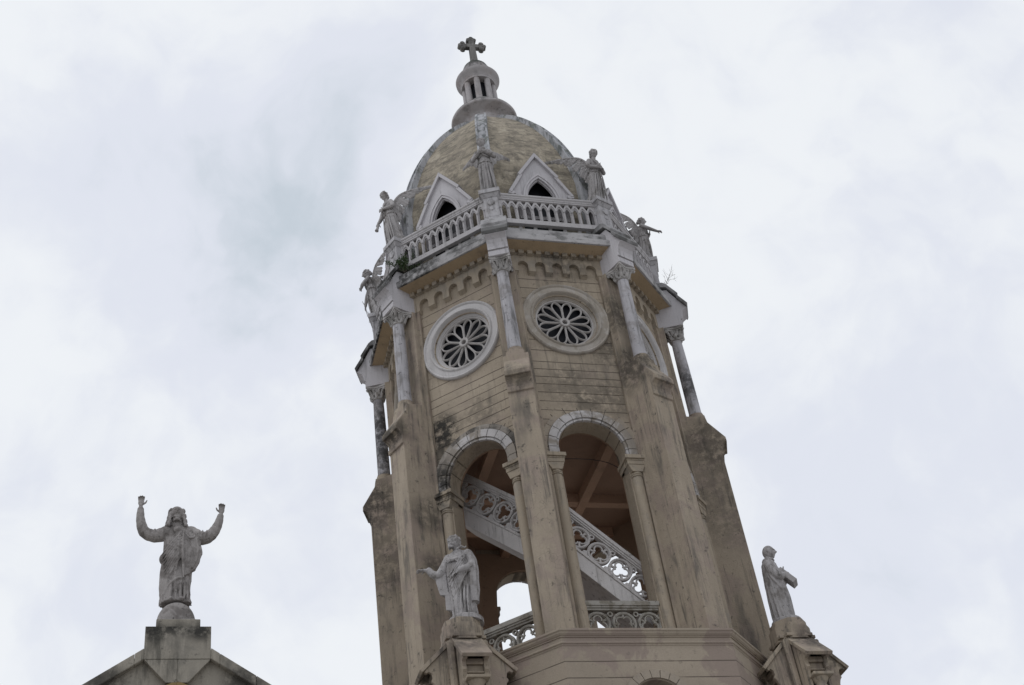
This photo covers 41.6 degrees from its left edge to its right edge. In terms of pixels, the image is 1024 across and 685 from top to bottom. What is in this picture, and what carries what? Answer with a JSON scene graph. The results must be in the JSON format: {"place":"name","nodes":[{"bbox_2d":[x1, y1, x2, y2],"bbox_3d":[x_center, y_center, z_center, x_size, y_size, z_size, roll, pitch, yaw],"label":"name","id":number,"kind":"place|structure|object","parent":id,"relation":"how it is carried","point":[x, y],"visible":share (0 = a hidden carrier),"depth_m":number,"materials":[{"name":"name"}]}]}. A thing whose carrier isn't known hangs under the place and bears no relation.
{"place":"outdoors","nodes":[
{"label":"outdoors","id":0,"kind":"place"},
{"bbox_2d":[82,619,270,684],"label":"church front","id":1,"kind":"structure","parent":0,"point":[177,652],"depth_m":21.42,"materials":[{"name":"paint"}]},
{"bbox_2d":[136,495,224,618],"bbox_3d":[-5.672,3.857,22.971,1.509,2.806,0.630,3,-41,-15],"label":"saint statue","id":2,"kind":"object","parent":1,"relation":"on","point":[181,554],"visible":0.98,"depth_m":23.01,"materials":[{"name":"grey stone"}]},
{"bbox_2d":[0,0,1023,684],"label":"sky","id":3,"kind":"structure","parent":0,"point":[191,202],"materials":[{"name":"white"}]},
{"bbox_3d":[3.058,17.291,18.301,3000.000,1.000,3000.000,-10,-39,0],"label":"ground","id":4,"kind":"structure","parent":0,"visible":0},
{"bbox_2d":[355,37,848,684],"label":"bell tower","id":5,"kind":"structure","parent":4,"relation":"on","point":[527,317],"depth_m":28.23,"materials":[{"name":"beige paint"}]},
{"bbox_2d":[359,252,385,316],"bbox_3d":[-3.243,-1.345,34.274,1.276,1.763,1.459,-18,-39,-3],"label":"angel statue","id":6,"kind":"object","parent":5,"relation":"on","point":[372,283],"visible":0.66,"depth_m":34.31,"materials":[{"name":"stone"}]},
{"bbox_2d":[394,378,397,413],"bbox_3d":[-2.342,1.271,30.591,0.345,1.970,1.970,3,-41,-15],"label":"rose window","id":7,"kind":"structure","parent":5,"relation":"in","point":[396,390],"depth_m":31.27,"materials":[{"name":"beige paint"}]},
{"bbox_2d":[375,185,431,243],"bbox_3d":[-2.696,-2.896,32.419,1.176,1.807,1.503,20,-47,-31],"label":"angel statue","id":8,"kind":"object","parent":5,"relation":"on","point":[391,211],"visible":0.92,"depth_m":32.30,"materials":[{"name":"stone"}]},
{"bbox_2d":[385,249,421,272],"bbox_3d":[-2.454,-1.857,30.938,0.865,0.605,0.524,2,-40,-13],"label":"weed plant","id":9,"kind":"object","parent":5,"relation":"on","point":[404,258],"visible":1,"depth_m":30.90,"materials":[{"name":"green plant"}]},
{"bbox_2d":[416,534,483,627],"bbox_3d":[-1.095,4.304,24.218,1.122,1.861,0.656,-20,-40,13],"label":"saint statue","id":10,"kind":"object","parent":5,"relation":"on","point":[455,576],"visible":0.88,"depth_m":24.01,"materials":[{"name":"stone"}]},
{"bbox_2d":[424,300,498,380],"bbox_3d":[-1.041,-0.001,29.303,1.970,1.970,0.345,-26,-42,20],"label":"rose window","id":11,"kind":"structure","parent":5,"relation":"in","point":[468,341],"depth_m":29.37,"materials":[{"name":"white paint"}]},
{"bbox_2d":[462,138,509,189],"bbox_3d":[-0.593,-3.948,31.511,1.166,1.748,0.930,-11,-39,2],"label":"angel statue","id":12,"kind":"object","parent":5,"relation":"on","point":[483,160],"visible":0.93,"depth_m":31.36,"materials":[{"name":"stone"}]},
{"bbox_2d":[462,474,653,627],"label":"winding staircase","id":13,"kind":"structure","parent":5,"relation":"on","point":[601,583],"depth_m":26.20,"materials":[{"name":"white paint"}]},
{"bbox_2d":[523,285,609,354],"bbox_3d":[1.144,-0.434,29.211,1.970,1.970,0.345,3,-41,-15],"label":"rose window","id":14,"kind":"structure","parent":5,"relation":"in","point":[564,325],"depth_m":29.27,"materials":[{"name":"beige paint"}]},
{"bbox_2d":[544,148,607,200],"bbox_3d":[1.761,-3.771,32.306,1.503,1.734,1.236,20,-38,-31],"label":"angel statue","id":15,"kind":"object","parent":5,"relation":"on","point":[591,171],"visible":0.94,"depth_m":32.11,"materials":[{"name":"stone"}]},
{"bbox_2d":[565,458,617,467],"bbox_3d":[1.330,2.481,27.898,2.010,0.185,0.513,3,-41,-15],"label":"electric cable","id":16,"kind":"object","parent":5,"relation":"hanging from","point":[591,459],"visible":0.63,"depth_m":27.76,"materials":[{"name":"black metal"}]},
{"bbox_2d":[620,213,661,256],"bbox_3d":[3.105,-2.525,33.943,1.390,1.608,1.394,-7,-39,6],"label":"angel statue","id":17,"kind":"object","parent":5,"relation":"on","point":[640,234],"visible":0.62,"depth_m":33.93,"materials":[{"name":"stone"}]},
{"bbox_2d":[637,314,667,375],"bbox_3d":[2.932,0.225,30.367,0.345,1.970,1.970,-26,-42,20],"label":"rose window","id":18,"kind":"structure","parent":5,"relation":"in","point":[643,326],"depth_m":30.96,"materials":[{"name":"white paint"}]},
{"bbox_2d":[663,266,676,284],"bbox_3d":[3.871,-1.558,33.051,0.452,0.588,0.402,-31,-44,25],"label":"dry weed","id":19,"kind":"object","parent":5,"relation":"on","point":[669,276],"visible":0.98,"depth_m":33.06,"materials":[{"name":"grey plant"}]},
{"bbox_2d":[761,546,798,624],"bbox_3d":[5.094,4.617,25.714,0.690,1.718,0.630,-15,-39,7],"label":"saint statue","id":20,"kind":"object","parent":5,"relation":"on","point":[776,580],"visible":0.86,"depth_m":25.52,"materials":[{"name":"stone"}]}
]}

